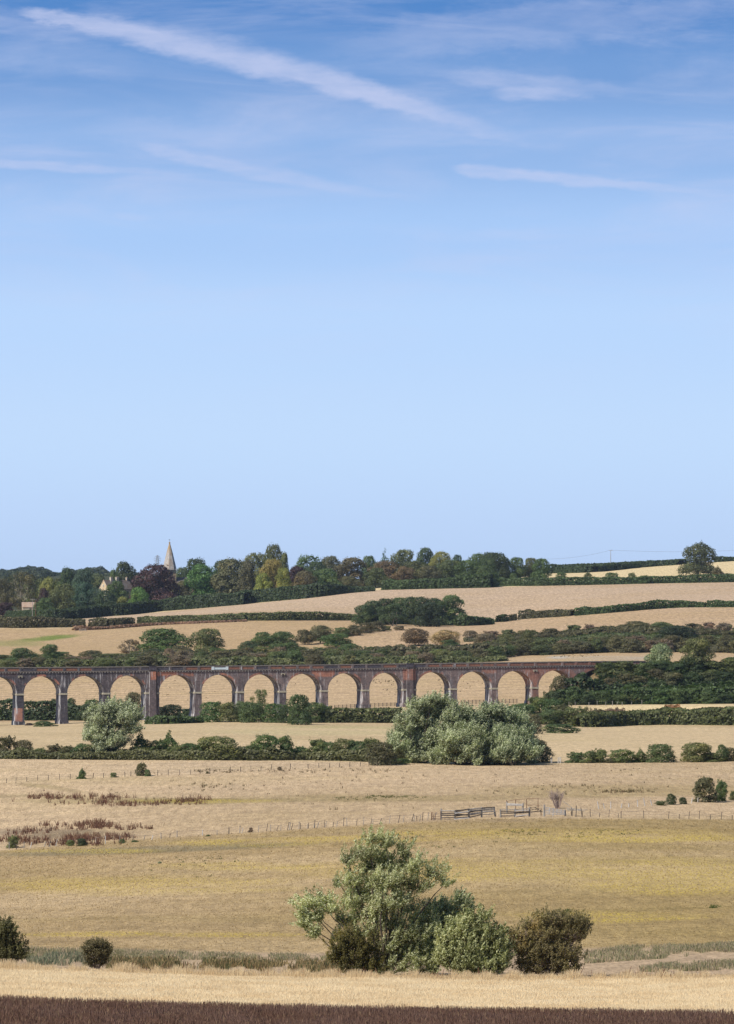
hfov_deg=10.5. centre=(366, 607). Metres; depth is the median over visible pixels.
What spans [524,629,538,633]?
shrub
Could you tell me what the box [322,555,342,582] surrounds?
oak tree
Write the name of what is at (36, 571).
distant wood
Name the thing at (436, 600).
beech tree
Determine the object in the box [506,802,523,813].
timber rail hurdle
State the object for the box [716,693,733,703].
shrub
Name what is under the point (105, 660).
shrub
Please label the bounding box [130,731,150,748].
shrub
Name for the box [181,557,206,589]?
broadleaf tree
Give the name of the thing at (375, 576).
oak tree
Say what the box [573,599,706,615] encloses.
hedge
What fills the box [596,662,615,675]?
shrub
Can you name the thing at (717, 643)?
shrub
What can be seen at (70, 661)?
shrub
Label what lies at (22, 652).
oak tree
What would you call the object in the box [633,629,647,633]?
shrub
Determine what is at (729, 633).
shrub
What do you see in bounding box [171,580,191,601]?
oak tree
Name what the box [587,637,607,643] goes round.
shrub
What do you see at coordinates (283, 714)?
shrub
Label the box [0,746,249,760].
hedge
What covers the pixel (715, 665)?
shrub
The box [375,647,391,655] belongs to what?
shrub
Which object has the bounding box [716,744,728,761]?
shrub
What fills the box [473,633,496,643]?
shrub
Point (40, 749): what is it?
shrub
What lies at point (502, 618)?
hedge
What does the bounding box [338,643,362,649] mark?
oak tree
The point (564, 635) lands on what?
shrub
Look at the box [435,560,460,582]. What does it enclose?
oak tree
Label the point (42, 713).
hedge
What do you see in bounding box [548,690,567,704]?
shrub
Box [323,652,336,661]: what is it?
shrub
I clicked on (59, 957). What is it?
reed bed
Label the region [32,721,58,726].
shrub
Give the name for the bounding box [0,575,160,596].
hillside wood
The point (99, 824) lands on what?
dock patch
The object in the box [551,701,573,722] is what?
shrub
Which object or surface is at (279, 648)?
shrub
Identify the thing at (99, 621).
hedge
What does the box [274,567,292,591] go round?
broadleaf tree
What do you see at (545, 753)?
shrub
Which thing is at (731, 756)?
shrub
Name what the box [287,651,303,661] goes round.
shrub
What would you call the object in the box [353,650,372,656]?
shrub
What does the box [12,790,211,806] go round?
dock patch
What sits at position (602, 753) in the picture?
shrub
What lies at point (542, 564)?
beech tree
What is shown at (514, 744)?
willow tree
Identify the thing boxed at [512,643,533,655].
shrub
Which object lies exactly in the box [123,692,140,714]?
broadleaf tree
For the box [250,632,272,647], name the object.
oak tree
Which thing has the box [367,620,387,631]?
shrub
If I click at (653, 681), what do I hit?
thicket
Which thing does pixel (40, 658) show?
shrub
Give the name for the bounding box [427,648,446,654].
shrub
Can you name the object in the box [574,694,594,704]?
shrub
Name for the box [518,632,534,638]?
shrub
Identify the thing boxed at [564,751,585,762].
shrub
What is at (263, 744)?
shrub
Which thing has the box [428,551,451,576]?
oak tree
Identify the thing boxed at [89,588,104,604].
oak tree
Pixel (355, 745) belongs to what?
shrub
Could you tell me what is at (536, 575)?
shrub
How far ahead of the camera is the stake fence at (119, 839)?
559.23 m
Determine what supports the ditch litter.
on the ground at (490, 603)
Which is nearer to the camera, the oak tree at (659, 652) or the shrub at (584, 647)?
the oak tree at (659, 652)
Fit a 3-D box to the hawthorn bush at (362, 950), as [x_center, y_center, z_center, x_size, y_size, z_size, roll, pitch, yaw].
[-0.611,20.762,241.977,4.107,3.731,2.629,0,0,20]
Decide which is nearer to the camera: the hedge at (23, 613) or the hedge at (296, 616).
the hedge at (296, 616)
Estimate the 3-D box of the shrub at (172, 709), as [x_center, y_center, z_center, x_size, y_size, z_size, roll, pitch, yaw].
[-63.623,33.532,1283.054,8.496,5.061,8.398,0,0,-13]
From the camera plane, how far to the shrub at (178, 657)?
1611.71 m
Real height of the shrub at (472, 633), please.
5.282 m
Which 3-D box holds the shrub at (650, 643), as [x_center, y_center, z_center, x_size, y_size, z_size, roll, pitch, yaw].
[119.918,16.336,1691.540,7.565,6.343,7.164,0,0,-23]
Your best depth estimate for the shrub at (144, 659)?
1611.06 m
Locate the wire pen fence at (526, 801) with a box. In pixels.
[506,798,538,809]
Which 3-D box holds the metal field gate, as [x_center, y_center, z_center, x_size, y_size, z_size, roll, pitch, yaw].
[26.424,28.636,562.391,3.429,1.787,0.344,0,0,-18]
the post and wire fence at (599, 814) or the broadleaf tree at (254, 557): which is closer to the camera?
the post and wire fence at (599, 814)
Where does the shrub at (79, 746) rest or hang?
on the ground at (490, 603)
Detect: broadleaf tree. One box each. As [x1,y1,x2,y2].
[0,578,14,608]
[39,644,60,658]
[49,582,76,608]
[55,566,76,604]
[71,567,94,604]
[106,579,128,601]
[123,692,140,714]
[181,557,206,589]
[210,559,228,591]
[244,552,266,587]
[253,572,273,591]
[259,559,283,587]
[263,544,283,579]
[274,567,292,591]
[279,552,289,572]
[467,553,482,568]
[477,557,498,573]
[479,552,497,569]
[483,552,509,577]
[498,558,510,577]
[510,557,527,577]
[523,558,535,577]
[678,637,715,665]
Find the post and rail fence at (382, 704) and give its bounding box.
[334,703,390,707]
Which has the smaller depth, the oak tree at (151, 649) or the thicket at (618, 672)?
the thicket at (618, 672)
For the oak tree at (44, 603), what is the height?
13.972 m
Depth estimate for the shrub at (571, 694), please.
1271.28 m
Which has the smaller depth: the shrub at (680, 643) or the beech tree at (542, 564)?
the shrub at (680, 643)
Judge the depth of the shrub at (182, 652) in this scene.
1659.54 m
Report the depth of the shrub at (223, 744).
769.33 m
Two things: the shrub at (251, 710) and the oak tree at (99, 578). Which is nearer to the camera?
the shrub at (251, 710)
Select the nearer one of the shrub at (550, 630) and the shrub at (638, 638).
the shrub at (638, 638)
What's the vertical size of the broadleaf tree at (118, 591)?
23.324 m
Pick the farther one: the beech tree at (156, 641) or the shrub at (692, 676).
the beech tree at (156, 641)
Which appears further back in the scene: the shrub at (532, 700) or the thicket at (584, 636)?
the thicket at (584, 636)
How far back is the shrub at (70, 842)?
556.23 m
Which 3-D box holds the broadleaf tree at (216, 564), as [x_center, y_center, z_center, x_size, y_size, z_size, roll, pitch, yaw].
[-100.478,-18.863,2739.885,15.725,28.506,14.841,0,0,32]
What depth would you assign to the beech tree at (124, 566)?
2646.99 m
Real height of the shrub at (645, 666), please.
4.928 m
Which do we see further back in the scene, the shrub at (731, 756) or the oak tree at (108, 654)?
the oak tree at (108, 654)
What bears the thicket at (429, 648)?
on the ground at (490, 603)
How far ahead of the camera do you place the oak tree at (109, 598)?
2499.12 m
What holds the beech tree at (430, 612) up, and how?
on the ground at (490, 603)
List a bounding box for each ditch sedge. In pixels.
[22,945,164,958]
[113,947,349,959]
[582,940,733,963]
[639,958,733,972]
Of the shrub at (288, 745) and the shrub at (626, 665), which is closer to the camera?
the shrub at (288, 745)
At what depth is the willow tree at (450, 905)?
248.62 m
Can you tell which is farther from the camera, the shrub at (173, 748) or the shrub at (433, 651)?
the shrub at (433, 651)
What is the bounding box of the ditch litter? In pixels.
[104,954,351,972]
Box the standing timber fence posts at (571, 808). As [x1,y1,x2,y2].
[564,802,587,815]
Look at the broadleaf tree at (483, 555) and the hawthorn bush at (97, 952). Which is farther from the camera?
the broadleaf tree at (483, 555)
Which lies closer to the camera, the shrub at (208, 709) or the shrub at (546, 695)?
the shrub at (208, 709)
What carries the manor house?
on the ground at (490, 603)
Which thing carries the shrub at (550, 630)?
on the ground at (490, 603)
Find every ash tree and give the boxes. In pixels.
[7,571,37,609]
[117,639,140,653]
[250,689,267,712]
[295,554,323,581]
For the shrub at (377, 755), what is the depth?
754.67 m
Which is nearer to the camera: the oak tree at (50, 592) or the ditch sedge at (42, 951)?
the ditch sedge at (42, 951)
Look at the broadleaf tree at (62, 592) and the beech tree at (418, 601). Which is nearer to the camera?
the beech tree at (418, 601)
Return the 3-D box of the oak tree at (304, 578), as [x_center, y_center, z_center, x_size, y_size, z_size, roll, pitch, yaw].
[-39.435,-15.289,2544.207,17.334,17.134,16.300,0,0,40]
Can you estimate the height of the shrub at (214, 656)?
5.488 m
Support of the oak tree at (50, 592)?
on the ground at (490, 603)
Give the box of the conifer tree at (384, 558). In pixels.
[380,550,389,573]
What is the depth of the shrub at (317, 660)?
1609.06 m
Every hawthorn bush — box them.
[0,914,34,964]
[79,936,113,969]
[322,920,392,972]
[506,902,593,974]
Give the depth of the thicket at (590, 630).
1799.59 m
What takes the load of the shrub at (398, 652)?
on the ground at (490, 603)
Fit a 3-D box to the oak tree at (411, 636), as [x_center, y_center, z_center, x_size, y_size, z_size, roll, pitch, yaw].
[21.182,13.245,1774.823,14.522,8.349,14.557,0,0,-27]
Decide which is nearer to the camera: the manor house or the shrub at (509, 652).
the shrub at (509, 652)
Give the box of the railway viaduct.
[0,661,644,724]
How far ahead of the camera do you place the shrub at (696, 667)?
1305.12 m
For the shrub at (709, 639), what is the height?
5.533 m
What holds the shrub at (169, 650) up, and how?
on the ground at (490, 603)
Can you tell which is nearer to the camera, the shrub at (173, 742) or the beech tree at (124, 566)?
the shrub at (173, 742)
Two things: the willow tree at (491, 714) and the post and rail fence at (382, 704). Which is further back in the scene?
the post and rail fence at (382, 704)
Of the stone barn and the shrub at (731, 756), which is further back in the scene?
the stone barn
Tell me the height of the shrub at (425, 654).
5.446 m
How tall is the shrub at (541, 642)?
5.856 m
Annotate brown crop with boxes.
[0,994,733,1023]
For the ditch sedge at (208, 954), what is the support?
on the ground at (490, 603)
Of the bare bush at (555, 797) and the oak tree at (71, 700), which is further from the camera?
the oak tree at (71, 700)
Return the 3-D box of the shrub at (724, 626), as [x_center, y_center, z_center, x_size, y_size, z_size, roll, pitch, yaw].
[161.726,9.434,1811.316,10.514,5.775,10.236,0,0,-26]
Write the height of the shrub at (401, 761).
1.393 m
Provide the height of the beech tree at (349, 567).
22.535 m
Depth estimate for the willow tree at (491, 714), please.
770.12 m
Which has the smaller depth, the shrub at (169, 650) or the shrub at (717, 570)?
the shrub at (169, 650)
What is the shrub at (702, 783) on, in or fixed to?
on the ground at (490, 603)
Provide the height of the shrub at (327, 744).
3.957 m
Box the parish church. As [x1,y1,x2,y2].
[163,539,192,596]
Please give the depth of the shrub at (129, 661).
1613.52 m
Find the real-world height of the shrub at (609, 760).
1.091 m
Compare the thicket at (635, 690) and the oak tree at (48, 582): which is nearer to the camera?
the thicket at (635, 690)
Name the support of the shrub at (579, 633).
on the ground at (490, 603)
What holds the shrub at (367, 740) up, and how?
on the ground at (490, 603)
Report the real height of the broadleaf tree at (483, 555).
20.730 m
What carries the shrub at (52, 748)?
on the ground at (490, 603)
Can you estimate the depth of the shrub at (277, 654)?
1621.66 m
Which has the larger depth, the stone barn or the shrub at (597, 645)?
the stone barn
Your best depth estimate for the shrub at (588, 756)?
771.07 m
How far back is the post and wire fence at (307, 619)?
2039.53 m
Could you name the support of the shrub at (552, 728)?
on the ground at (490, 603)
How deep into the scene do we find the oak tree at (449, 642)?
1753.69 m
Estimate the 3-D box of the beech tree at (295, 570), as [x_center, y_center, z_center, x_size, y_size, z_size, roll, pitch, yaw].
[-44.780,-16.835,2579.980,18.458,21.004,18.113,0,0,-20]
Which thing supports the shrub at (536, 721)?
on the ground at (490, 603)
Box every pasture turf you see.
[0,759,733,849]
[0,818,733,951]
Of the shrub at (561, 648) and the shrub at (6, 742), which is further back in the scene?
the shrub at (561, 648)
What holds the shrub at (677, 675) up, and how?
on the ground at (490, 603)
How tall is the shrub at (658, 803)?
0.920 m
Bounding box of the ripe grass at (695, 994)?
[0,967,733,1013]
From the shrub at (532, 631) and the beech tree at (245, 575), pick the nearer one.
the shrub at (532, 631)
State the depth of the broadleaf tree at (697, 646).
1307.72 m
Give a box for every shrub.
[0,659,15,666]
[0,734,17,750]
[6,835,19,847]
[13,739,32,749]
[15,658,33,666]
[31,656,45,663]
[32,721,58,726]
[32,747,45,752]
[43,743,61,752]
[59,745,73,752]
[63,659,80,666]
[66,840,74,845]
[70,743,91,754]
[75,704,94,720]
[76,655,92,662]
[77,768,86,778]
[77,838,87,845]
[85,699,98,706]
[95,658,114,666]
[124,658,137,665]
[126,654,143,656]
[129,745,150,756]
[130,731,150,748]
[133,655,158,665]
[134,762,146,775]
[144,770,150,775]
[147,650,157,655]
[150,738,166,754]
[152,653,170,662]
[159,706,169,715]
[160,704,181,715]
[162,648,176,657]
[162,729,178,749]
[165,654,191,665]
[167,745,182,754]
[174,650,195,655]
[177,743,198,753]
[194,652,207,656]
[195,735,239,759]
[196,742,210,758]
[197,655,210,658]
[199,701,225,721]
[207,654,225,661]
[208,647,226,652]
[209,651,223,655]
[215,701,238,721]
[232,651,244,656]
[236,701,255,721]
[239,647,253,651]
[239,702,265,722]
[248,653,266,656]
[249,744,258,754]
[250,734,279,753]
[253,646,273,651]
[260,703,285,722]
[268,651,286,657]
[274,647,286,650]
[274,707,300,722]
[276,735,294,752]
[285,692,312,724]
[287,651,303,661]
[294,745,306,752]
[302,738,326,751]
[304,653,324,664]
[304,702,326,722]
[316,705,334,722]
[319,741,333,750]
[322,649,343,654]
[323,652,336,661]
[329,738,354,753]
[332,627,350,635]
[339,654,356,663]
[343,650,357,655]
[346,625,363,635]
[347,740,369,753]
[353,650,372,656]
[359,622,373,633]
[360,653,372,659]
[362,737,382,758]
[365,741,398,765]
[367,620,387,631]
[369,653,384,656]
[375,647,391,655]
[390,650,403,655]
[392,758,412,764]
[393,625,405,629]
[404,651,420,657]
[417,652,435,662]
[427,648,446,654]
[436,650,453,655]
[453,650,472,656]
[461,630,477,637]
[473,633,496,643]
[474,649,491,657]
[482,645,508,659]
[483,630,501,636]
[493,640,511,645]
[497,634,515,640]
[501,629,516,635]
[506,645,517,656]
[509,703,536,718]
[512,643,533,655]
[516,637,535,646]
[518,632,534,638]
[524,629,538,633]
[524,740,554,762]
[525,713,542,723]
[526,644,553,654]
[527,695,546,713]
[529,638,554,645]
[529,717,542,733]
[530,571,541,580]
[534,632,554,637]
[536,698,563,719]
[539,691,556,704]
[539,709,563,724]
[541,723,581,732]
[542,628,559,633]
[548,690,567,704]
[549,675,569,691]
[551,642,572,654]
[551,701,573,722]
[554,634,571,636]
[555,572,566,577]
[557,639,571,644]
[559,706,587,724]
[562,625,580,634]
[564,691,580,704]
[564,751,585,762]
[568,640,592,653]
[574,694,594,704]
[575,631,588,635]
[579,750,599,762]
[584,623,595,628]
[585,707,605,718]
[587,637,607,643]
[589,638,605,652]
[591,690,611,704]
[592,748,607,762]
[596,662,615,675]
[600,677,617,689]
[603,758,616,762]
[604,572,618,576]
[604,707,624,717]
[607,627,624,632]
[607,636,627,648]
[607,749,635,762]
[608,634,623,643]
[611,694,628,704]
[613,672,634,686]
[615,660,633,670]
[617,638,643,652]
[625,635,646,643]
[628,572,636,579]
[632,674,650,686]
[632,748,647,762]
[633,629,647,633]
[633,662,652,673]
[635,623,650,629]
[638,575,650,583]
[639,693,653,704]
[642,640,656,651]
[645,743,676,762]
[647,669,665,679]
[649,660,671,671]
[650,622,671,630]
[650,690,671,704]
[654,801,666,805]
[655,639,675,651]
[662,634,684,642]
[662,671,684,685]
[663,662,688,673]
[665,794,676,804]
[668,690,684,703]
[674,641,690,647]
[679,741,713,761]
[679,797,686,803]
[680,657,707,672]
[680,671,702,684]
[685,623,702,628]
[692,776,718,802]
[698,635,716,645]
[698,671,718,681]
[699,627,722,634]
[699,690,718,703]
[700,660,726,672]
[703,621,714,628]
[703,752,724,761]
[712,565,723,574]
[713,671,730,679]
[714,622,733,630]
[714,641,729,651]
[714,779,727,800]
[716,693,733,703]
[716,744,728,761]
[720,657,733,670]
[722,631,733,636]
[725,747,733,761]
[727,640,733,652]
[728,791,733,799]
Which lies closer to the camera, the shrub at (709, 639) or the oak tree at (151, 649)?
the oak tree at (151, 649)
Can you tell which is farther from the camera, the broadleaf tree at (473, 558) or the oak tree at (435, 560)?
the oak tree at (435, 560)
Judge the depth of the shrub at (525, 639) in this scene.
1724.40 m
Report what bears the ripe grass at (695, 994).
on the ground at (490, 603)
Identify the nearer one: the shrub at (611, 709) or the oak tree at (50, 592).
the shrub at (611, 709)
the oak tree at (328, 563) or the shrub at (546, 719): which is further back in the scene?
the oak tree at (328, 563)
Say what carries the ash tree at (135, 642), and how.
on the ground at (490, 603)
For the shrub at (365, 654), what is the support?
on the ground at (490, 603)
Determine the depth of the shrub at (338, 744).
775.17 m
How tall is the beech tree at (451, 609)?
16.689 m
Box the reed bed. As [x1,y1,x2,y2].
[26,950,87,965]
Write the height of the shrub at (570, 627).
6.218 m
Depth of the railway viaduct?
1272.18 m
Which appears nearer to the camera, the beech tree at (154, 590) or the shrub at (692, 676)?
the shrub at (692, 676)
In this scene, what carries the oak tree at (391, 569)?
on the ground at (490, 603)
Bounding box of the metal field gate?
[543,805,565,815]
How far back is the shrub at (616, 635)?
1728.62 m
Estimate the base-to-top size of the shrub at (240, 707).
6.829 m
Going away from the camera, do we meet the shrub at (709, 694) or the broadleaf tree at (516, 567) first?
the shrub at (709, 694)
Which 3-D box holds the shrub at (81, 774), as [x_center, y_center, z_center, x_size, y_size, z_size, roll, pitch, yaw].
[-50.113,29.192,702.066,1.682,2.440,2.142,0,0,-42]
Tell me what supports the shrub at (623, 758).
on the ground at (490, 603)
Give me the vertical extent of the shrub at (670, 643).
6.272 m
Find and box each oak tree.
[8,647,36,659]
[22,578,41,601]
[33,597,55,609]
[39,576,56,597]
[41,651,71,658]
[47,589,57,606]
[67,698,75,709]
[68,581,95,607]
[78,650,101,657]
[89,572,105,589]
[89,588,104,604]
[94,590,118,608]
[95,653,117,656]
[114,596,127,608]
[128,587,149,602]
[142,648,162,651]
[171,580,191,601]
[176,567,184,576]
[187,628,225,651]
[237,641,258,648]
[238,645,261,652]
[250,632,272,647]
[266,630,296,647]
[271,642,302,650]
[290,570,317,589]
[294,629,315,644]
[305,560,326,582]
[309,625,333,643]
[317,633,352,646]
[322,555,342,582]
[338,576,361,585]
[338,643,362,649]
[360,555,376,577]
[362,567,388,586]
[367,560,399,585]
[374,598,399,613]
[376,604,407,624]
[387,549,414,574]
[389,597,409,610]
[391,566,416,579]
[400,628,429,645]
[403,561,432,581]
[414,565,443,581]
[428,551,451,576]
[428,629,460,644]
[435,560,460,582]
[441,639,459,645]
[451,554,462,565]
[453,560,476,581]
[468,565,496,580]
[626,621,651,626]
[644,642,672,661]
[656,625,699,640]
[677,540,716,575]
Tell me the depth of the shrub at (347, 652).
1657.93 m
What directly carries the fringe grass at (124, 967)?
on the ground at (490, 603)
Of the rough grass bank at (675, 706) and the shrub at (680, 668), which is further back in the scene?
the shrub at (680, 668)
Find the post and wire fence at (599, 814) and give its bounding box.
[572,809,732,819]
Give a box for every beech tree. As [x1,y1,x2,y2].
[0,602,13,615]
[36,587,48,604]
[110,568,118,579]
[115,560,136,586]
[129,563,182,604]
[137,627,193,651]
[183,563,217,601]
[209,557,249,592]
[236,559,257,594]
[286,565,304,590]
[313,568,341,587]
[332,556,368,586]
[351,604,376,624]
[359,600,382,621]
[397,596,419,624]
[405,596,428,624]
[413,602,446,626]
[416,547,434,565]
[426,597,449,625]
[438,594,467,625]
[532,557,551,577]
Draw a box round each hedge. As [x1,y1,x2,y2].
[0,615,85,627]
[0,698,140,720]
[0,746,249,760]
[4,608,77,618]
[47,583,375,617]
[88,617,135,626]
[137,611,357,622]
[144,714,203,723]
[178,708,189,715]
[246,746,372,761]
[322,707,402,722]
[381,572,499,589]
[455,615,494,625]
[495,573,733,585]
[495,614,508,621]
[508,614,517,620]
[518,559,688,576]
[518,609,574,619]
[571,706,733,726]
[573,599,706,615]
[706,599,733,607]
[714,556,733,561]
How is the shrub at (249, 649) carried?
on the ground at (490, 603)
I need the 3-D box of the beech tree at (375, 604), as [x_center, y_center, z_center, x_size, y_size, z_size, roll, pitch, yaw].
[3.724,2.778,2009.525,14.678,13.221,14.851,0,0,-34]
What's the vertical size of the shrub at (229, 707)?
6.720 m
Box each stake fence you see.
[9,825,242,849]
[258,812,436,831]
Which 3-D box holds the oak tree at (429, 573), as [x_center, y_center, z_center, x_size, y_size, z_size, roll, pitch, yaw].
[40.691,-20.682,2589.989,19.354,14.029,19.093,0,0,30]
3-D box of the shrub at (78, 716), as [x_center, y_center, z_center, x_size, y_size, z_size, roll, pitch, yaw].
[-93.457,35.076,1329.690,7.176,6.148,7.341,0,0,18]
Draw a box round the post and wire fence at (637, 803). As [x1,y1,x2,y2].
[597,795,704,808]
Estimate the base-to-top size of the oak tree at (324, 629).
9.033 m
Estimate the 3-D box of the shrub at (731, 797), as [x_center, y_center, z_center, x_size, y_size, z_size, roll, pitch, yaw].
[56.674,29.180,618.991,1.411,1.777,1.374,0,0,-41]
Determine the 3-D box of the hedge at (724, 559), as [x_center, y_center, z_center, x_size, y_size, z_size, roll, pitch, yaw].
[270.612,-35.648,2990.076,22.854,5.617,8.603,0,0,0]
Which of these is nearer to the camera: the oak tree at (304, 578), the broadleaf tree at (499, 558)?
the oak tree at (304, 578)
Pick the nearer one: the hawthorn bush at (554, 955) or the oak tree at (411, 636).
the hawthorn bush at (554, 955)
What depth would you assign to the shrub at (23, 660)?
1614.29 m
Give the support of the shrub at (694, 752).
on the ground at (490, 603)
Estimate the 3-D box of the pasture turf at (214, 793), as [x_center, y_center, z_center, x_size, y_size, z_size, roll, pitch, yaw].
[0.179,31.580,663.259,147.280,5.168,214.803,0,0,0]
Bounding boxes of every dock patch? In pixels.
[0,817,153,845]
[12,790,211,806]
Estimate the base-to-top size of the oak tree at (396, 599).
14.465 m
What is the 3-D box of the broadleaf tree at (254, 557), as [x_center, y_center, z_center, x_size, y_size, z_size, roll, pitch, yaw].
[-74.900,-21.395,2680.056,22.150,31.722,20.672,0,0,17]
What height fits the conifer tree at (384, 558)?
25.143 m
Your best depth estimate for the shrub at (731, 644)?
1689.29 m
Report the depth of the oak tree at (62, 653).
1697.30 m
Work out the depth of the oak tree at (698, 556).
2642.55 m
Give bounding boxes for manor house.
[99,576,132,601]
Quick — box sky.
[0,0,733,578]
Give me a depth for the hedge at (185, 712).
1318.76 m
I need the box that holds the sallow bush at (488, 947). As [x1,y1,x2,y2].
[432,902,517,975]
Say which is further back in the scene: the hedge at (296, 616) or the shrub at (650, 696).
the hedge at (296, 616)
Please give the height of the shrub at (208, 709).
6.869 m
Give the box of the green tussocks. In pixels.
[143,794,720,911]
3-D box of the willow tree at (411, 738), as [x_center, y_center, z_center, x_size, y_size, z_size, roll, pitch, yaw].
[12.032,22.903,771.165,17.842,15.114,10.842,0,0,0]
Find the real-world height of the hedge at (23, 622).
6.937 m
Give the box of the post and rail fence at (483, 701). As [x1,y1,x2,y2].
[464,699,516,703]
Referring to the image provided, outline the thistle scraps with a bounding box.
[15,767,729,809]
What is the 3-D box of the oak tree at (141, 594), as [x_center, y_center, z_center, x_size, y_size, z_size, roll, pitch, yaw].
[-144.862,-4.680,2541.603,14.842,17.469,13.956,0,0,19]
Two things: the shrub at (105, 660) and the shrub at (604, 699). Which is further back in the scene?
the shrub at (105, 660)
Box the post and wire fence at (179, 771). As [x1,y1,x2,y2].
[6,761,369,782]
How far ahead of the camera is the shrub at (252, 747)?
772.30 m
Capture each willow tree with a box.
[81,694,145,753]
[287,885,357,958]
[330,821,460,974]
[384,687,474,762]
[408,885,478,974]
[427,718,495,765]
[460,697,541,764]
[488,721,545,764]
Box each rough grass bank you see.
[71,619,246,630]
[664,704,680,707]
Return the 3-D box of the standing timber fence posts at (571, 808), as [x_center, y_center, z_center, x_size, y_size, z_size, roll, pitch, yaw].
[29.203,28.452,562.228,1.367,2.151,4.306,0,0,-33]
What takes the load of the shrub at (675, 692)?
on the ground at (490, 603)
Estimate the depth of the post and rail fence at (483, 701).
1346.34 m
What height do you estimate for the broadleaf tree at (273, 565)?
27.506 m
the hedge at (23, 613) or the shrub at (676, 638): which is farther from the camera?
the hedge at (23, 613)
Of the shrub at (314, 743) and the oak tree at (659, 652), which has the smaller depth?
the shrub at (314, 743)
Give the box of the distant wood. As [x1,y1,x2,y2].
[0,565,143,576]
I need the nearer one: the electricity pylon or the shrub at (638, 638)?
the shrub at (638, 638)
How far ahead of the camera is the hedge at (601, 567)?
2958.50 m
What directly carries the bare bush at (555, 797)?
on the ground at (490, 603)
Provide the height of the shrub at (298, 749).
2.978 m
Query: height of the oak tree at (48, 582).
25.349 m
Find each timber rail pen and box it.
[440,806,495,819]
[500,807,529,816]
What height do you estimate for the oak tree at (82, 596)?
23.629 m
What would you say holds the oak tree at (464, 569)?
on the ground at (490, 603)
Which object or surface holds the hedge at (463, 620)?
on the ground at (490, 603)
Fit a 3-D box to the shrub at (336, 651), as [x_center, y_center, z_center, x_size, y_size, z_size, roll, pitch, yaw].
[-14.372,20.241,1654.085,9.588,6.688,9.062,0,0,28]
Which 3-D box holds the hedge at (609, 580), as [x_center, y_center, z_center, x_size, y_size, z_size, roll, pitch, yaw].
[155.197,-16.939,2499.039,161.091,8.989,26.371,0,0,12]
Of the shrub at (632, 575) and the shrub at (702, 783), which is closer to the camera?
the shrub at (702, 783)
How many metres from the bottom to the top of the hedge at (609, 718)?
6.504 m
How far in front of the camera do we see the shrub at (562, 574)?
2513.85 m
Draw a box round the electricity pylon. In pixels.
[153,555,160,574]
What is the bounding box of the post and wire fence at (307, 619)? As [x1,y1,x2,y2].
[247,619,347,620]
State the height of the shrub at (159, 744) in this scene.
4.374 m
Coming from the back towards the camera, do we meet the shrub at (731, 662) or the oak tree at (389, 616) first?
the oak tree at (389, 616)
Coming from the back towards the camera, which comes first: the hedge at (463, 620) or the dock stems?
the hedge at (463, 620)
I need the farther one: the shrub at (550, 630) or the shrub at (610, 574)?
the shrub at (610, 574)
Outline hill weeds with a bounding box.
[70,654,593,699]
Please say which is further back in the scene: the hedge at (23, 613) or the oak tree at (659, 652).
the hedge at (23, 613)
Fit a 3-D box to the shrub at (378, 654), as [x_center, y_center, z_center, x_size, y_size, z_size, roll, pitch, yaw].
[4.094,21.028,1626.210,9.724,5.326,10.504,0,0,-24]
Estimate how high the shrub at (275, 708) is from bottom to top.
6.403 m
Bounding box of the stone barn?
[21,602,33,609]
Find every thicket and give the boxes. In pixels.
[0,654,506,666]
[2,642,506,659]
[362,615,452,624]
[463,625,731,641]
[478,632,733,645]
[507,643,733,654]
[555,680,733,704]
[563,671,733,690]
[594,661,733,676]
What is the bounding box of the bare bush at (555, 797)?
[547,788,565,808]
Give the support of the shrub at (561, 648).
on the ground at (490, 603)
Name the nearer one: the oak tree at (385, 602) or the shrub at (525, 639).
the shrub at (525, 639)
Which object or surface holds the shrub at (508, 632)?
on the ground at (490, 603)
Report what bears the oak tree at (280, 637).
on the ground at (490, 603)
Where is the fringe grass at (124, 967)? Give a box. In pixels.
[0,958,733,981]
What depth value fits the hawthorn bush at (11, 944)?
243.66 m
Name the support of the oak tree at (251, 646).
on the ground at (490, 603)
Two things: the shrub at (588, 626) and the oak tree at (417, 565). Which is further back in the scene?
the oak tree at (417, 565)
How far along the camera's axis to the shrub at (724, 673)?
1302.32 m
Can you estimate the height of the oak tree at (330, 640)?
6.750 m
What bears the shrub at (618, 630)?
on the ground at (490, 603)
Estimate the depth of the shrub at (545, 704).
1215.45 m
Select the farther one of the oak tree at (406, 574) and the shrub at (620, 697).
the oak tree at (406, 574)
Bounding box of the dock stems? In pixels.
[132,962,705,978]
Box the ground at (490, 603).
[0,561,733,1012]
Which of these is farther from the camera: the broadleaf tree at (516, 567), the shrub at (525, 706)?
the broadleaf tree at (516, 567)
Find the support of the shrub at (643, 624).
on the ground at (490, 603)
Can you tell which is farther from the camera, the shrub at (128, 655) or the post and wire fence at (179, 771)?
the shrub at (128, 655)
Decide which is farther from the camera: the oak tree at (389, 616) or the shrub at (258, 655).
the oak tree at (389, 616)
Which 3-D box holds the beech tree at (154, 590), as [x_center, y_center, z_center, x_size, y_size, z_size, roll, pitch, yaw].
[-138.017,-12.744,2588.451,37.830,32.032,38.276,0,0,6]
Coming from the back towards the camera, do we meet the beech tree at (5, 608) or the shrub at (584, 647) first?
the beech tree at (5, 608)
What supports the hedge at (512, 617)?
on the ground at (490, 603)
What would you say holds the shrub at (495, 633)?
on the ground at (490, 603)
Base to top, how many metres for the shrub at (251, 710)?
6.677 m
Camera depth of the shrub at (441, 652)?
1623.38 m
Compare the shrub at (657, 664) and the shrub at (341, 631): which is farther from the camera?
the shrub at (341, 631)

